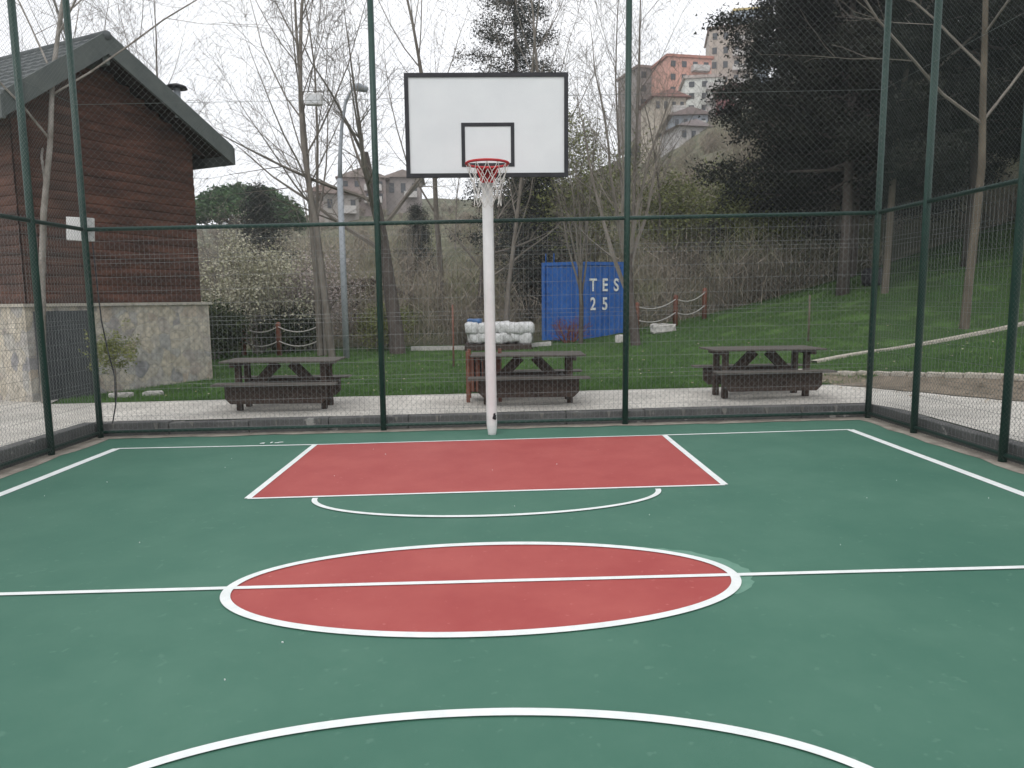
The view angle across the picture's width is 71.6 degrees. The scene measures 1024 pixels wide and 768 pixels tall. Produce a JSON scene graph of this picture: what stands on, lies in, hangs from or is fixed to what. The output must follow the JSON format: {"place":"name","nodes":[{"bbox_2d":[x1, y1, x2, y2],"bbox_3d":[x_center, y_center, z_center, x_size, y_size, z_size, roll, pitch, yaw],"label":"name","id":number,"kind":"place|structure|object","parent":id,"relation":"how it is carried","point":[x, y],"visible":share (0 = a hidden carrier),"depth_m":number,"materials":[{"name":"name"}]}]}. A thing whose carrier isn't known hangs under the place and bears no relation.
{"place":"outdoors","nodes":[
{"label":"outdoors","id":0,"kind":"place"},
{"bbox_2d":[0,0,958,224],"label":"sky","id":1,"kind":"structure","parent":0,"point":[188,38],"materials":[{"name":"white"}]},
{"bbox_2d":[0,420,1023,767],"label":"court surface","id":2,"kind":"object","parent":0,"point":[898,668],"visible":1,"depth_m":3.47,"materials":[{"name":"green paint"}]},
{"bbox_2d":[230,544,730,631],"bbox_3d":[-0.168,1.133,4.047,2.880,0.038,1.270,-1,7,-1],"label":"red centre ellipse","id":3,"kind":"object","parent":2,"relation":"on","point":[473,607],"visible":1,"depth_m":3.95,"materials":[{"name":"paint"}]},
{"bbox_2d":[404,72,567,434],"bbox_3d":[-0.262,-1.365,7.877,1.810,4.110,0.851,-1,7,-1],"label":"basketball hoop","id":4,"kind":"object","parent":2,"relation":"on","point":[487,128],"visible":1,"depth_m":7.89,"materials":[{"name":"white metal"}]},
{"bbox_2d":[252,435,719,497],"bbox_3d":[-0.224,0.772,7.045,4.005,0.053,2.230,-1,7,-1],"label":"basketball key area","id":5,"kind":"object","parent":2,"relation":"on","point":[491,465],"visible":1,"depth_m":6.82,"materials":[{"name":"paint"}]},
{"bbox_2d":[0,429,1023,767],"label":"court lines","id":6,"kind":"object","parent":2,"relation":"on","point":[726,593],"visible":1,"depth_m":3.80,"materials":[{"name":"white paint"}]},
{"bbox_2d":[643,547,753,593],"bbox_3d":[1.119,1.078,4.267,0.368,0.008,0.876,-5,8,-30],"label":"repainted patch","id":7,"kind":"object","parent":2,"relation":"on","point":[747,582],"visible":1,"depth_m":4.20,"materials":[{"name":"paint"}]},
{"bbox_2d":[0,385,1023,446],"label":"paving","id":8,"kind":"structure","parent":0,"point":[656,395],"depth_m":9.65,"materials":[{"name":"concrete"}]},
{"bbox_2d":[210,357,351,410],"bbox_3d":[-3.152,-0.006,9.866,1.620,0.680,1.150,-1,7,-1],"label":"picnic table","id":9,"kind":"object","parent":8,"relation":"on","point":[300,388],"visible":0.91,"depth_m":9.50,"materials":[{"name":"brown wood"}]},
{"bbox_2d":[466,349,501,401],"bbox_3d":[-0.399,-0.131,10.202,0.500,0.720,0.500,-1,7,-1],"label":"litter bin","id":10,"kind":"object","parent":8,"relation":"on","point":[473,371],"visible":0.51,"depth_m":9.97,"materials":[{"name":"brown wood"}]},
{"bbox_2d":[0,403,1023,469],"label":"concrete kerb","id":11,"kind":"structure","parent":8,"relation":"on","point":[703,410],"depth_m":8.96,"materials":[{"name":"concrete"}]},
{"bbox_2d":[111,406,837,428],"bbox_3d":[-0.441,0.449,8.981,9.182,0.241,0.022,-1,7,-1],"label":"kerb mortar","id":12,"kind":"object","parent":11,"relation":"on","point":[724,410],"visible":0.84,"depth_m":8.98,"materials":[{"name":"concrete"}]},
{"bbox_2d":[468,351,590,403],"bbox_3d":[0.217,-0.090,9.916,1.620,0.680,1.150,-1,7,-1],"label":"picnic table","id":13,"kind":"object","parent":8,"relation":"on","point":[554,381],"visible":0.76,"depth_m":9.50,"materials":[{"name":"brown wood"}]},
{"bbox_2d":[691,345,836,397],"bbox_3d":[3.495,-0.174,9.984,1.620,0.680,1.150,-1,7,-4],"label":"picnic table","id":14,"kind":"object","parent":8,"relation":"on","point":[742,377],"visible":0.91,"depth_m":9.65,"materials":[{"name":"brown wood"}]},
{"bbox_2d":[0,417,1023,478],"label":"concrete strip","id":15,"kind":"object","parent":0,"point":[1008,465],"visible":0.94,"depth_m":8.79,"materials":[{"name":"concrete"}]},
{"bbox_2d":[0,0,99,468],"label":"chain link fence","id":16,"kind":"object","parent":15,"relation":"on","point":[32,233],"visible":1,"depth_m":7.63,"materials":[{"name":"metal"}]},
{"bbox_2d":[62,0,891,437],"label":"chain link fence","id":17,"kind":"object","parent":15,"relation":"on","point":[378,278],"visible":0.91,"depth_m":8.63,"materials":[{"name":"metal"}]},
{"bbox_2d":[867,0,1023,465],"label":"chain link fence","id":18,"kind":"object","parent":15,"relation":"on","point":[1013,313],"visible":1,"depth_m":7.29,"materials":[{"name":"metal"}]},
{"bbox_2d":[52,220,1023,442],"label":"lawn","id":19,"kind":"structure","parent":0,"point":[852,293],"depth_m":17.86,"materials":[{"name":"plant"}]},
{"bbox_2d":[0,0,153,65],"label":"bare tree","id":20,"kind":"object","parent":19,"relation":"on","point":[57,12],"visible":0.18,"depth_m":19.76,"materials":[{"name":"grey plant"}]},
{"bbox_2d":[79,318,140,397],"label":"clipped tree","id":21,"kind":"object","parent":19,"relation":"on","point":[115,345],"visible":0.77,"depth_m":11.22,"materials":[{"name":"green plant"}]},
{"bbox_2d":[0,30,234,401],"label":"log building","id":22,"kind":"structure","parent":19,"relation":"on","point":[115,67],"depth_m":12.15,"materials":[{"name":"wood"}]},
{"bbox_2d":[33,310,93,400],"bbox_3d":[-7.281,-0.329,11.522,0.135,1.708,0.860,3,8,25],"label":"door","id":23,"kind":"structure","parent":22,"relation":"in","point":[80,333],"depth_m":11.51,"materials":[{"name":"metal"}]},
{"bbox_2d":[66,217,94,240],"bbox_3d":[-5.245,-1.882,8.633,0.335,0.298,0.065,-1,7,-1],"label":"junction box","id":24,"kind":"object","parent":22,"relation":"attached to","point":[92,233],"visible":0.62,"depth_m":8.61,"materials":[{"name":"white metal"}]},
{"bbox_2d":[92,242,115,422],"bbox_3d":[-5.032,-0.591,8.795,0.154,2.286,0.036,-1,7,-1],"label":"cable","id":25,"kind":"object","parent":24,"relation":"hanging from","point":[103,330],"visible":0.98,"depth_m":8.79,"materials":[{"name":"black paint"}]},
{"bbox_2d":[108,392,133,397],"bbox_3d":[-6.384,0.186,11.590,0.355,0.114,0.215,-1,7,-1],"label":"rock","id":26,"kind":"object","parent":19,"relation":"on","point":[122,394],"visible":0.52,"depth_m":11.51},
{"bbox_2d":[72,0,237,209],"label":"bare tree","id":27,"kind":"object","parent":19,"relation":"on","point":[156,40],"visible":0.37,"depth_m":20.29,"materials":[{"name":"grey plant"}]},
{"bbox_2d":[0,0,339,403],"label":"bare tree","id":28,"kind":"object","parent":19,"relation":"on","point":[48,157],"visible":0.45,"depth_m":10.79,"materials":[{"name":"grey plant"}]},
{"bbox_2d":[202,293,256,358],"bbox_3d":[-8.237,-1.504,19.574,2.319,2.030,2.726,-1,7,-1],"label":"hedge bush","id":29,"kind":"object","parent":19,"relation":"on","point":[235,329],"visible":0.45,"depth_m":19.21,"materials":[{"name":"green plant"}]},
{"bbox_2d":[198,228,330,353],"bbox_3d":[-7.617,-2.783,21.160,4.514,3.853,3.971,-1,7,-1],"label":"blossom shrub","id":30,"kind":"object","parent":19,"relation":"on","point":[261,295],"visible":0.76,"depth_m":20.69,"materials":[{"name":"beige plant"}]},
{"bbox_2d":[240,322,316,355],"bbox_3d":[-6.584,-1.262,20.130,2.575,1.031,0.248,1,7,13],"label":"rope barrier","id":31,"kind":"object","parent":19,"relation":"on","point":[280,342],"visible":0.6,"depth_m":20.04,"materials":[{"name":"wood"}]},
{"bbox_2d":[247,302,315,352],"bbox_3d":[-6.814,-1.703,21.341,2.498,1.863,2.206,-1,7,-1],"label":"hedge bush","id":32,"kind":"object","parent":19,"relation":"on","point":[298,340],"visible":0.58,"depth_m":21.04,"materials":[{"name":"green plant"}]},
{"bbox_2d":[198,0,415,356],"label":"bare tree","id":33,"kind":"object","parent":19,"relation":"on","point":[321,271],"visible":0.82,"depth_m":18.53,"materials":[{"name":"grey plant"}]},
{"bbox_2d":[305,93,322,105],"bbox_3d":[-4.999,-7.181,17.941,0.420,0.280,0.248,-1,7,-1],"label":"floodlight","id":34,"kind":"object","parent":33,"relation":"attached to","point":[313,99],"visible":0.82,"depth_m":17.82,"materials":[{"name":"white metal"}]},
{"bbox_2d":[193,0,421,355],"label":"bare tree","id":35,"kind":"object","parent":19,"relation":"on","point":[320,316],"visible":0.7,"depth_m":19.31,"materials":[{"name":"grey plant"}]},
{"bbox_2d":[255,236,373,349],"bbox_3d":[-6.290,-2.783,21.979,4.429,3.594,3.453,3,8,26],"label":"blossom shrub","id":36,"kind":"object","parent":19,"relation":"on","point":[307,277],"visible":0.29,"depth_m":21.67,"materials":[{"name":"beige plant"}]},
{"bbox_2d":[186,0,458,353],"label":"bare tree","id":37,"kind":"object","parent":19,"relation":"on","point":[393,321],"visible":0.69,"depth_m":18.73,"materials":[{"name":"brown plant"}]},
{"bbox_2d":[337,83,367,357],"bbox_3d":[-4.042,-4.148,18.317,0.885,6.959,0.209,-1,7,-1],"label":"lamp post","id":38,"kind":"object","parent":19,"relation":"on","point":[343,271],"visible":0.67,"depth_m":18.30,"materials":[{"name":"grey metal"}]},
{"bbox_2d":[348,300,421,349],"bbox_3d":[-3.947,-1.845,21.555,2.480,1.805,2.665,-1,7,-1],"label":"leafing shrub","id":39,"kind":"object","parent":19,"relation":"on","point":[369,323],"visible":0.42,"depth_m":21.37,"materials":[{"name":"green plant"}]},
{"bbox_2d":[452,305,454,366],"bbox_3d":[-1.283,-0.997,15.473,0.047,1.450,0.044,-1,7,-1],"label":"wooden stake","id":40,"kind":"object","parent":19,"relation":"on","point":[453,337],"visible":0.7,"depth_m":15.46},
{"bbox_2d":[411,341,550,350],"bbox_3d":[-0.903,-1.076,20.757,4.117,0.276,0.419,-1,7,-1],"label":"path edging","id":41,"kind":"object","parent":19,"relation":"on","point":[418,348],"visible":0.34,"depth_m":20.75,"materials":[{"name":"concrete"}]},
{"bbox_2d":[465,342,531,350],"bbox_3d":[-0.401,-1.103,20.612,1.900,0.178,1.100,-1,7,-1],"label":"pallet","id":42,"kind":"object","parent":19,"relation":"on","point":[509,346],"visible":0.44,"depth_m":20.07,"materials":[{"name":"brown wood"}]},
{"bbox_2d":[467,333,480,343],"bbox_3d":[-1.090,-1.340,20.571,0.406,0.380,0.998,-1,7,-5],"label":"sack","id":43,"kind":"object","parent":42,"relation":"on","point":[471,340],"visible":0.41,"depth_m":20.13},
{"bbox_2d":[464,322,478,334],"bbox_3d":[-1.100,-1.623,20.532,0.488,0.402,1.021,0,7,5],"label":"sack","id":44,"kind":"object","parent":43,"relation":"on","point":[474,327],"visible":0.45,"depth_m":20.08,"materials":[{"name":"plastic"}]},
{"bbox_2d":[502,332,512,343],"bbox_3d":[-0.198,-1.375,20.589,0.412,0.392,0.982,-1,7,-7],"label":"sack","id":45,"kind":"object","parent":42,"relation":"on","point":[507,338],"visible":0.41,"depth_m":20.14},
{"bbox_2d":[498,321,510,332],"bbox_3d":[-0.210,-1.635,20.536,0.390,0.399,0.994,-1,7,-1],"label":"sack","id":46,"kind":"object","parent":45,"relation":"on","point":[502,327],"visible":0.6,"depth_m":20.09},
{"bbox_2d":[510,333,522,342],"bbox_3d":[0.090,-1.378,20.596,0.397,0.352,0.998,-1,7,-7],"label":"sack","id":47,"kind":"object","parent":42,"relation":"on","point":[517,339],"visible":0.52,"depth_m":20.14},
{"bbox_2d":[506,322,520,333],"bbox_3d":[0.075,-1.607,20.540,0.456,0.381,1.027,0,7,3],"label":"sack","id":48,"kind":"object","parent":47,"relation":"on","point":[511,327],"visible":0.59,"depth_m":20.07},
{"bbox_2d":[518,333,532,344],"bbox_3d":[0.379,-1.351,20.624,0.483,0.408,0.992,-1,7,-1],"label":"sack","id":49,"kind":"object","parent":42,"relation":"on","point":[525,337],"visible":0.52,"depth_m":20.16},
{"bbox_2d":[519,322,534,334],"bbox_3d":[0.392,-1.618,20.548,0.505,0.381,0.994,-1,7,-1],"label":"sack","id":50,"kind":"object","parent":49,"relation":"on","point":[526,326],"visible":0.67,"depth_m":20.11,"materials":[{"name":"plastic"}]},
{"bbox_2d":[439,0,591,320],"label":"bare tree","id":51,"kind":"object","parent":19,"relation":"on","point":[512,254],"visible":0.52,"depth_m":21.16,"materials":[{"name":"brown plant"}]},
{"bbox_2d":[550,315,592,342],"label":"red stemmed shrub","id":52,"kind":"object","parent":19,"relation":"on","point":[568,334],"visible":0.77,"depth_m":21.34,"materials":[{"name":"plant"}]},
{"bbox_2d":[549,46,614,342],"bbox_3d":[1.592,-4.946,19.703,2.340,8.020,2.502,4,8,36],"label":"bare tree","id":53,"kind":"object","parent":19,"relation":"on","point":[579,262],"visible":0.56,"depth_m":20.01,"materials":[{"name":"brown plant"}]},
{"bbox_2d":[541,253,623,339],"bbox_3d":[2.223,-2.736,22.285,2.509,2.700,0.798,-3,7,-16],"label":"storage container","id":54,"kind":"object","parent":19,"relation":"on","point":[604,291],"visible":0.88,"depth_m":22.12,"materials":[{"name":"metal"}]},
{"bbox_2d":[177,275,1019,404],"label":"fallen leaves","id":55,"kind":"object","parent":19,"relation":"on","point":[730,360],"visible":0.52,"depth_m":12.05,"materials":[{"name":"brown plant"}]},
{"bbox_2d":[553,0,703,345],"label":"bare tree","id":56,"kind":"object","parent":19,"relation":"on","point":[633,324],"visible":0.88,"depth_m":18.29,"materials":[{"name":"brown plant"}]},
{"bbox_2d":[650,323,675,333],"bbox_3d":[4.409,-1.595,20.629,0.773,0.342,0.371,-1,7,-1],"label":"rock","id":57,"kind":"object","parent":19,"relation":"on","point":[654,329],"visible":0.6,"depth_m":20.47,"materials":[{"name":"stone"}]},
{"bbox_2d":[635,288,706,325],"bbox_3d":[4.854,-2.204,21.561,2.538,1.415,0.186,-3,7,-20],"label":"rope barrier","id":58,"kind":"object","parent":19,"relation":"on","point":[675,307],"visible":0.83,"depth_m":21.54,"materials":[{"name":"wood"}]},
{"bbox_2d":[684,0,1023,295],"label":"conifer","id":59,"kind":"object","parent":19,"relation":"on","point":[786,173],"visible":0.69,"depth_m":19.09,"materials":[{"name":"green plant"}]},
{"bbox_2d":[698,0,1019,276],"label":"conifer","id":60,"kind":"object","parent":19,"relation":"on","point":[859,201],"visible":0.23,"depth_m":21.52,"materials":[{"name":"green plant"}]},
{"bbox_2d":[861,267,882,285],"bbox_3d":[10.535,-3.101,20.556,0.649,0.554,0.474,-1,7,-1],"label":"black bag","id":61,"kind":"object","parent":19,"relation":"on","point":[867,275],"visible":0.45,"depth_m":20.45,"materials":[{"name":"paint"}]},
{"bbox_2d":[740,0,1023,329],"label":"bare tree","id":62,"kind":"object","parent":19,"relation":"on","point":[983,166],"visible":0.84,"depth_m":14.93,"materials":[{"name":"beige plant"}]},
{"bbox_2d":[793,0,1023,266],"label":"conifer","id":63,"kind":"object","parent":19,"relation":"on","point":[1000,131],"visible":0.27,"depth_m":18.56,"materials":[{"name":"green plant"}]},
{"bbox_2d":[798,369,1023,380],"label":"lawn edging","id":64,"kind":"object","parent":19,"relation":"on","point":[950,374],"visible":0.38,"depth_m":10.21,"materials":[{"name":"concrete"}]},
{"bbox_2d":[811,321,1023,362],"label":"path edging","id":65,"kind":"object","parent":19,"relation":"on","point":[913,344],"visible":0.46,"depth_m":14.73,"materials":[{"name":"concrete"}]},
{"bbox_2d":[822,374,1023,400],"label":"soil bank","id":66,"kind":"structure","parent":19,"relation":"on","point":[927,387],"depth_m":10.08,"materials":[{"name":"brown soil"}]},
{"bbox_2d":[833,0,1023,293],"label":"bare tree","id":67,"kind":"object","parent":19,"relation":"on","point":[888,240],"visible":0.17,"depth_m":19.32,"materials":[{"name":"brown plant"}]},
{"bbox_2d":[869,1,1023,164],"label":"conifer","id":68,"kind":"object","parent":19,"relation":"on","point":[1006,141],"visible":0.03,"depth_m":20.04,"materials":[{"name":"green plant"}]},
{"bbox_2d":[997,23,1023,155],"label":"conifer","id":69,"kind":"object","parent":19,"relation":"on","point":[1017,90],"visible":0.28,"depth_m":17.41,"materials":[{"name":"green plant"}]},
{"bbox_2d":[197,54,1019,349],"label":"hillside","id":70,"kind":"structure","parent":0,"point":[868,234],"depth_m":26.28,"materials":[{"name":"plant"}]},
{"bbox_2d":[197,203,279,299],"bbox_3d":[-10.934,-4.420,26.284,4.061,5.169,4.570,1,7,15],"label":"bare shrub","id":71,"kind":"object","parent":70,"relation":"on","point":[217,239],"visible":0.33,"depth_m":26.44,"materials":[{"name":"brown plant"}]},
{"bbox_2d":[195,181,308,235],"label":"round pine","id":72,"kind":"object","parent":70,"relation":"on","point":[216,194],"visible":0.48,"depth_m":53.76,"materials":[{"name":"green plant"}]},
{"bbox_2d":[223,179,302,301],"bbox_3d":[-11.148,-6.279,32.372,4.036,6.116,4.180,0,7,7],"label":"conifer","id":73,"kind":"object","parent":70,"relation":"on","point":[258,239],"visible":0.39,"depth_m":31.89,"materials":[{"name":"green plant"}]},
{"bbox_2d":[273,106,326,246],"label":"bare tree","id":74,"kind":"object","parent":70,"relation":"on","point":[306,205],"visible":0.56,"depth_m":44.10,"materials":[{"name":"brown plant"}]},
{"bbox_2d":[306,185,329,221],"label":"apartment house","id":75,"kind":"structure","parent":70,"relation":"on","point":[314,191],"depth_m":97.34,"materials":[{"name":"beige concrete"}]},
{"bbox_2d":[319,187,362,226],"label":"apartment house","id":76,"kind":"structure","parent":70,"relation":"on","point":[352,204],"depth_m":83.55,"materials":[{"name":"beige concrete"}]},
{"bbox_2d":[335,167,389,215],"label":"apartment house","id":77,"kind":"structure","parent":70,"relation":"on","point":[354,182],"depth_m":101.86,"materials":[{"name":"beige concrete"}]},
{"bbox_2d":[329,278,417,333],"bbox_3d":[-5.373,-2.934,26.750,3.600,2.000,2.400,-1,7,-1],"label":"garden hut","id":78,"kind":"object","parent":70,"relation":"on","point":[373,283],"visible":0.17,"depth_m":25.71,"materials":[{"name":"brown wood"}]},
{"bbox_2d":[387,201,421,283],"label":"bare tree","id":79,"kind":"object","parent":70,"relation":"on","point":[407,242],"visible":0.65,"depth_m":32.35,"materials":[{"name":"brown plant"}]},
{"bbox_2d":[385,169,425,214],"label":"apartment house","id":80,"kind":"structure","parent":70,"relation":"on","point":[396,177],"depth_m":105.02,"materials":[{"name":"beige concrete"}]},
{"bbox_2d":[391,200,444,281],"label":"conifer","id":81,"kind":"object","parent":70,"relation":"on","point":[422,238],"visible":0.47,"depth_m":37.05,"materials":[{"name":"green plant"}]},
{"bbox_2d":[349,0,504,324],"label":"bare tree","id":82,"kind":"object","parent":70,"relation":"on","point":[435,211],"visible":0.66,"depth_m":25.23,"materials":[{"name":"brown plant"}]},
{"bbox_2d":[440,178,477,249],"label":"bare tree","id":83,"kind":"object","parent":70,"relation":"on","point":[457,189],"visible":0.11,"depth_m":47.16,"materials":[{"name":"brown plant"}]},
{"bbox_2d":[410,177,605,318],"bbox_3d":[0.308,-4.474,23.013,5.489,6.537,4.641,5,9,37],"label":"bare tree","id":84,"kind":"object","parent":70,"relation":"on","point":[496,251],"visible":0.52,"depth_m":22.98,"materials":[{"name":"brown plant"}]},
{"bbox_2d":[445,0,584,301],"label":"conifer","id":85,"kind":"object","parent":70,"relation":"on","point":[516,23],"visible":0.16,"depth_m":29.76,"materials":[{"name":"green plant"}]},
{"bbox_2d":[466,177,592,320],"bbox_3d":[0.387,-5.918,26.850,5.044,7.646,5.225,-1,7,-1],"label":"conifer","id":86,"kind":"object","parent":70,"relation":"on","point":[530,271],"visible":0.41,"depth_m":26.46,"materials":[{"name":"green plant"}]},
{"bbox_2d":[457,0,634,261],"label":"bare tree","id":87,"kind":"object","parent":70,"relation":"on","point":[535,53],"visible":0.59,"depth_m":26.44,"materials":[{"name":"grey plant"}]},
{"bbox_2d":[494,94,672,262],"bbox_3d":[2.508,-7.246,28.121,8.191,8.443,8.668,-1,7,-1],"label":"leafing tree","id":88,"kind":"object","parent":70,"relation":"on","point":[581,171],"visible":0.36,"depth_m":26.70,"materials":[{"name":"green plant"}]},
{"bbox_2d":[197,82,1018,348],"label":"hillside thicket","id":89,"kind":"object","parent":70,"relation":"on","point":[644,286],"visible":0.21,"depth_m":24.48,"materials":[{"name":"plant"}]},
{"bbox_2d":[616,64,651,155],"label":"apartment house","id":90,"kind":"structure","parent":70,"relation":"on","point":[634,81],"depth_m":119.85,"materials":[{"name":"paint"}]},
{"bbox_2d":[563,0,714,274],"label":"bare tree","id":91,"kind":"object","parent":70,"relation":"on","point":[637,115],"visible":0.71,"depth_m":23.55,"materials":[{"name":"grey plant"}]},
{"bbox_2d":[607,13,701,282],"bbox_3d":[5.414,-8.611,26.423,3.432,10.574,2.977,-6,8,-36],"label":"bare tree","id":92,"kind":"object","parent":70,"relation":"on","point":[658,186],"visible":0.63,"depth_m":26.23,"materials":[{"name":"brown plant"}]},
{"bbox_2d":[639,89,691,162],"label":"apartment house","id":93,"kind":"structure","parent":70,"relation":"on","point":[682,100],"depth_m":94.75,"materials":[{"name":"beige concrete"}]},
{"bbox_2d":[650,53,713,94],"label":"apartment house","id":94,"kind":"structure","parent":70,"relation":"on","point":[690,68],"depth_m":113.19,"materials":[{"name":"paint"}]},
{"bbox_2d":[658,119,712,154],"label":"apartment house","id":95,"kind":"structure","parent":70,"relation":"on","point":[695,126],"depth_m":79.50,"materials":[{"name":"grey concrete"}]},
{"bbox_2d":[663,106,709,128],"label":"apartment house","id":96,"kind":"structure","parent":70,"relation":"on","point":[698,113],"depth_m":88.97,"materials":[{"name":"grey concrete"}]},
{"bbox_2d":[616,149,764,277],"bbox_3d":[7.102,-6.495,27.615,5.816,4.780,5.928,-1,7,-1],"label":"leafing shrub","id":97,"kind":"object","parent":70,"relation":"on","point":[700,202],"visible":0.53,"depth_m":27.04,"materials":[{"name":"green plant"}]},
{"bbox_2d":[678,73,726,116],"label":"apartment house","id":98,"kind":"structure","parent":70,"relation":"on","point":[694,89],"depth_m":104.15,"materials":[{"name":"paint"}]},
{"bbox_2d":[692,31,727,147],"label":"bare tree","id":99,"kind":"object","parent":70,"relation":"on","point":[710,83],"visible":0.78,"depth_m":55.66,"materials":[{"name":"brown plant"}]},
{"bbox_2d":[690,175,759,280],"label":"conifer","id":100,"kind":"object","parent":70,"relation":"on","point":[713,227],"visible":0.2,"depth_m":26.15,"materials":[{"name":"green plant"}]},
{"bbox_2d":[704,25,753,83],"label":"apartment house","id":101,"kind":"structure","parent":70,"relation":"on","point":[708,42],"depth_m":122.95,"materials":[{"name":"paint"}]},
{"bbox_2d":[732,7,768,83],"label":"apartment house","id":102,"kind":"structure","parent":70,"relation":"on","point":[741,9],"depth_m":133.59,"materials":[{"name":"beige concrete"}]},
{"bbox_2d":[705,157,809,278],"bbox_3d":[9.031,-5.824,25.481,4.048,4.168,4.371,4,8,33],"label":"leafing shrub","id":103,"kind":"object","parent":70,"relation":"on","point":[778,223],"visible":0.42,"depth_m":24.68,"materials":[{"name":"green plant"}]},
{"bbox_2d":[709,0,865,204],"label":"conifer","id":104,"kind":"object","parent":70,"relation":"on","point":[758,81],"visible":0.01,"depth_m":28.05,"materials":[{"name":"green plant"}]},
{"bbox_2d":[765,122,840,245],"bbox_3d":[11.055,-7.675,26.824,3.658,5.352,3.531,-4,8,-25],"label":"conifer","id":105,"kind":"object","parent":70,"relation":"on","point":[818,223],"visible":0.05,"depth_m":26.62,"materials":[{"name":"green plant"}]},
{"bbox_2d":[896,60,994,199],"bbox_3d":[15.774,-9.677,26.517,4.180,6.116,4.036,-3,7,-17],"label":"conifer","id":106,"kind":"object","parent":70,"relation":"on","point":[935,191],"visible":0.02,"depth_m":26.15,"materials":[{"name":"green plant"}]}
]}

